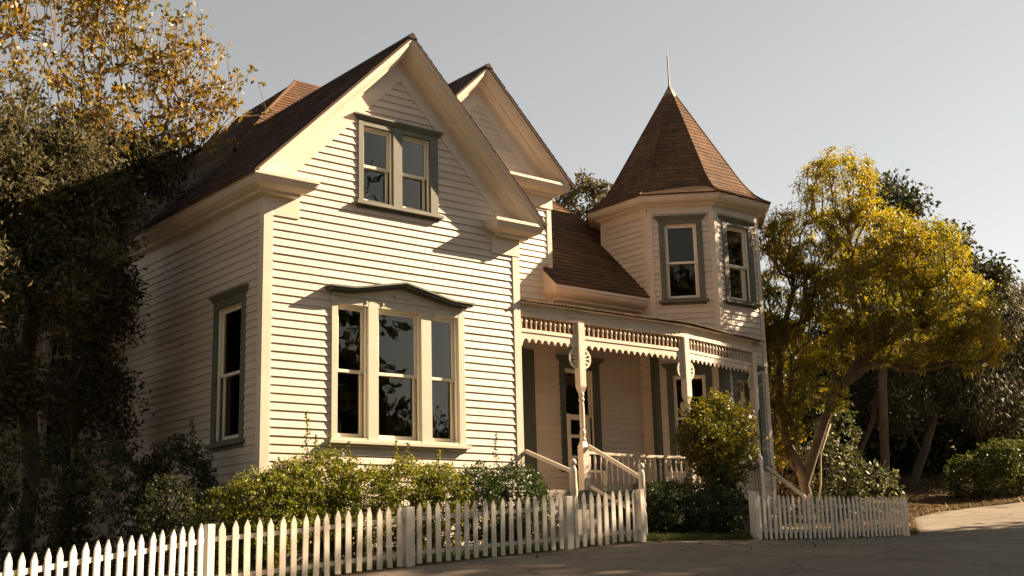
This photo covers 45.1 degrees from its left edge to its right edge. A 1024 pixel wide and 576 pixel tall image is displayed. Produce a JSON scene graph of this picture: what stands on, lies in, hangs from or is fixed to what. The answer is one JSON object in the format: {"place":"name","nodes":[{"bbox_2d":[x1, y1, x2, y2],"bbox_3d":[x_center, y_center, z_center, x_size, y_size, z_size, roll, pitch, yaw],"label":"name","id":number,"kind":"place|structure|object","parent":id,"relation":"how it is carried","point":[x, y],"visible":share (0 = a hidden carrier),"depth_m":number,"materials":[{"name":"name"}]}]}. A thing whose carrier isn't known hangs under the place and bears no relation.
{"place":"outdoors","nodes":[
{"label":"outdoors","id":0,"kind":"place"},
{"bbox_2d":[0,0,1023,430],"label":"sky","id":1,"kind":"structure","parent":0,"point":[934,89],"materials":[{"name":"grey"}]},
{"bbox_2d":[27,440,1023,575],"bbox_3d":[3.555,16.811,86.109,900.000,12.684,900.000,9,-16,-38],"label":"ground","id":2,"kind":"structure","parent":0,"point":[930,477],"depth_m":29.79,"materials":[{"name":"brown soil"}]},
{"bbox_2d":[0,428,96,575],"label":"shrub","id":3,"kind":"object","parent":2,"relation":"on","point":[52,544],"visible":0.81,"depth_m":16.55,"materials":[{"name":"green plant"}]},
{"bbox_2d":[0,81,202,569],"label":"leafy tree","id":4,"kind":"object","parent":2,"relation":"on","point":[66,184],"visible":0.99,"depth_m":18.16,"materials":[{"name":"green plant"}]},
{"bbox_2d":[49,418,222,575],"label":"shrub","id":5,"kind":"object","parent":2,"relation":"on","point":[138,507],"visible":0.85,"depth_m":16.80,"materials":[{"name":"green plant"}]},
{"bbox_2d":[0,0,276,572],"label":"autumn tree","id":6,"kind":"object","parent":2,"relation":"on","point":[117,30],"visible":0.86,"depth_m":20.35,"materials":[{"name":"beige plant"}]},
{"bbox_2d":[184,453,330,575],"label":"shrub","id":7,"kind":"object","parent":2,"relation":"on","point":[272,485],"visible":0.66,"depth_m":15.91,"materials":[{"name":"green plant"}]},
{"bbox_2d":[0,489,645,575],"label":"picket fence","id":8,"kind":"object","parent":2,"relation":"on","point":[404,520],"visible":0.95,"depth_m":15.68,"materials":[{"name":"white wood"}]},
{"bbox_2d":[288,411,401,562],"bbox_3d":[-2.317,2.739,16.973,1.722,2.084,1.120,9,-16,-38],"label":"shrub","id":9,"kind":"object","parent":2,"relation":"on","point":[346,488],"visible":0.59,"depth_m":16.76,"materials":[{"name":"green plant"}]},
{"bbox_2d":[0,33,820,571],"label":"house","id":10,"kind":"structure","parent":2,"relation":"on","point":[374,257],"depth_m":20.48,"materials":[{"name":"beige paint"}]},
{"bbox_2d":[38,323,90,475],"bbox_3d":[-7.513,1.878,20.675,0.920,2.540,0.250,9,-16,-38],"label":"window","id":11,"kind":"structure","parent":10,"relation":"in","point":[47,348],"depth_m":20.57,"materials":[{"name":"paint"}]},
{"bbox_2d":[204,283,249,452],"bbox_3d":[-4.147,1.313,18.309,0.315,2.570,1.205,9,-16,-38],"label":"window","id":12,"kind":"structure","parent":10,"relation":"in","point":[229,316],"depth_m":18.44,"materials":[{"name":"paint"}]},
{"bbox_2d":[353,111,443,221],"bbox_3d":[-1.833,-1.897,19.723,1.710,1.530,0.250,9,-16,-38],"label":"window","id":13,"kind":"structure","parent":10,"relation":"in","point":[395,132],"depth_m":19.70,"materials":[{"name":"paint"}]},
{"bbox_2d":[325,282,475,451],"bbox_3d":[-1.733,1.298,19.000,2.690,2.775,0.425,9,-16,-38],"label":"window","id":14,"kind":"structure","parent":10,"relation":"in","point":[402,299],"depth_m":19.09,"materials":[{"name":"paint"}]},
{"bbox_2d":[555,354,605,471],"bbox_3d":[1.309,2.456,23.894,1.220,2.240,0.250,9,-16,-38],"label":"window","id":15,"kind":"structure","parent":10,"relation":"in","point":[592,372],"depth_m":24.02,"materials":[{"name":"paint"}]},
{"bbox_2d":[653,214,708,305],"bbox_3d":[3.483,-0.566,25.306,1.065,1.880,0.250,-3,-13,5],"label":"window","id":16,"kind":"structure","parent":10,"relation":"in","point":[693,221],"depth_m":25.31,"materials":[{"name":"paint"}]},
{"bbox_2d":[661,362,713,470],"bbox_3d":[3.579,2.566,24.610,1.085,2.140,0.250,-3,-13,5],"label":"window","id":17,"kind":"structure","parent":10,"relation":"in","point":[704,372],"depth_m":24.69,"materials":[{"name":"paint"}]},
{"bbox_2d":[718,214,760,309],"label":"window","id":18,"kind":"structure","parent":10,"relation":"in","point":[740,285],"depth_m":25.75,"materials":[{"name":"paint"}]},
{"bbox_2d":[732,365,772,470],"bbox_3d":[4.797,2.619,24.992,1.080,2.140,0.250,9,-16,-38],"label":"window","id":19,"kind":"structure","parent":10,"relation":"in","point":[740,384],"depth_m":25.09,"materials":[{"name":"paint"}]},
{"bbox_2d":[364,440,477,554],"bbox_3d":[-1.302,3.035,17.740,1.853,1.672,1.080,9,-16,-38],"label":"shrub","id":20,"kind":"object","parent":2,"relation":"on","point":[435,490],"visible":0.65,"depth_m":17.64,"materials":[{"name":"green plant"}]},
{"bbox_2d":[442,432,555,546],"bbox_3d":[-0.186,3.044,18.667,1.982,1.795,1.073,9,-16,-38],"label":"shrub","id":21,"kind":"object","parent":2,"relation":"on","point":[496,490],"visible":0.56,"depth_m":18.48,"materials":[{"name":"green plant"}]},
{"bbox_2d":[555,167,612,220],"bbox_3d":[2.549,1.755,35.575,3.147,10.659,2.484,9,-16,-38],"label":"dark tree","id":22,"kind":"object","parent":2,"relation":"on","point":[587,185],"visible":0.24,"depth_m":35.64,"materials":[{"name":"green plant"}]},
{"bbox_2d":[616,477,746,534],"bbox_3d":[2.982,3.824,21.354,2.813,1.112,1.172,9,-16,-38],"label":"hedge","id":23,"kind":"object","parent":2,"relation":"on","point":[665,514],"visible":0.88,"depth_m":21.08,"materials":[{"name":"green plant"}]},
{"bbox_2d":[670,387,766,533],"bbox_3d":[3.710,3.123,22.151,1.251,2.710,2.238,-12,-16,39],"label":"tree","id":24,"kind":"object","parent":2,"relation":"on","point":[719,430],"visible":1,"depth_m":21.93,"materials":[{"name":"green plant"}]},
{"bbox_2d":[704,475,748,532],"bbox_3d":[3.818,3.951,22.282,1.165,1.248,0.931,9,-16,-38],"label":"shrub","id":25,"kind":"object","parent":2,"relation":"on","point":[745,511],"visible":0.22,"depth_m":22.20,"materials":[{"name":"green plant"}]},
{"bbox_2d":[773,431,814,520],"bbox_3d":[6.676,4.795,30.944,2.020,2.445,1.681,9,-16,-38],"label":"shrub","id":26,"kind":"object","parent":2,"relation":"on","point":[782,486],"visible":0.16,"depth_m":30.65,"materials":[{"name":"green plant"}]},
{"bbox_2d":[748,493,909,539],"bbox_3d":[6.156,4.368,23.448,0.170,0.898,5.802,-13,-17,42],"label":"picket fence","id":27,"kind":"object","parent":2,"relation":"on","point":[755,506],"visible":0.94,"depth_m":23.09,"materials":[{"name":"white wood"}]},
{"bbox_2d":[767,307,910,482],"bbox_3d":[10.059,3.404,38.470,6.063,6.112,3.813,6,-14,-29],"label":"dark tree","id":28,"kind":"object","parent":2,"relation":"on","point":[865,380],"visible":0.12,"depth_m":38.16,"materials":[{"name":"green plant"}]},
{"bbox_2d":[789,404,905,518],"bbox_3d":[8.375,4.361,30.939,3.101,3.145,1.854,5,-14,-27],"label":"shrub","id":29,"kind":"object","parent":2,"relation":"on","point":[832,450],"visible":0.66,"depth_m":30.67,"materials":[{"name":"green plant"}]},
{"bbox_2d":[758,143,1020,518],"bbox_3d":[7.895,0.904,27.136,6.367,8.298,2.858,1,-13,-11],"label":"golden tree","id":30,"kind":"object","parent":2,"relation":"on","point":[908,314],"visible":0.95,"depth_m":26.87,"materials":[{"name":"yellow plant"}]},
{"bbox_2d":[769,325,1023,496],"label":"wooded thicket","id":31,"kind":"object","parent":2,"relation":"on","point":[903,454],"visible":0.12,"depth_m":41.64,"materials":[{"name":"green plant"}]},
{"bbox_2d":[777,469,1023,532],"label":"leaf litter","id":32,"kind":"object","parent":2,"relation":"on","point":[922,505],"visible":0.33,"depth_m":35.84,"materials":[{"name":"brown plant"}]},
{"bbox_2d":[827,168,1020,495],"bbox_3d":[12.501,1.358,37.850,6.664,10.121,3.714,2,-13,-16],"label":"dark tree","id":33,"kind":"object","parent":2,"relation":"on","point":[997,272],"visible":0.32,"depth_m":37.55,"materials":[{"name":"green plant"}]},
{"bbox_2d":[845,276,1023,489],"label":"eucalyptus tree","id":34,"kind":"object","parent":2,"relation":"on","point":[937,381],"visible":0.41,"depth_m":39.16,"materials":[{"name":"green plant"}]},
{"bbox_2d":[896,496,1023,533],"bbox_3d":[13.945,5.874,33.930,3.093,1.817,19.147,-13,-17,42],"label":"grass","id":35,"kind":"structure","parent":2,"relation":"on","point":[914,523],"depth_m":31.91,"materials":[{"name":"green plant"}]},
{"bbox_2d":[941,436,1023,499],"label":"shrub","id":36,"kind":"object","parent":2,"relation":"on","point":[985,484],"visible":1,"depth_m":37.08,"materials":[{"name":"green plant"}]},
{"bbox_2d":[945,274,1023,470],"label":"eucalyptus tree","id":37,"kind":"object","parent":2,"relation":"on","point":[1016,413],"visible":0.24,"depth_m":40.50,"materials":[{"name":"green plant"}]},
{"bbox_2d":[193,530,897,575],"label":"grass","id":38,"kind":"structure","parent":0,"point":[353,566],"depth_m":17.67,"materials":[{"name":"green plant"}]},
{"bbox_2d":[567,413,606,490],"bbox_3d":[1.400,3.118,23.125,0.500,1.550,0.500,9,-16,-38],"label":"porch chair","id":39,"kind":"object","parent":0,"point":[570,417],"visible":0.38,"depth_m":23.22,"materials":[{"name":"white wood"}]},
{"bbox_2d":[335,533,975,575],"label":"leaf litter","id":40,"kind":"object","parent":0,"point":[667,550],"visible":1,"depth_m":18.32,"materials":[{"name":"brown plant"}]},
{"bbox_2d":[351,502,1023,575],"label":"road","id":41,"kind":"structure","parent":0,"point":[994,546],"depth_m":17.43,"materials":[{"name":"grey asphalt"}]},
{"bbox_2d":[624,532,752,540],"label":"grass","id":42,"kind":"structure","parent":0,"point":[675,537],"depth_m":20.18,"materials":[{"name":"green plant"}]}
]}

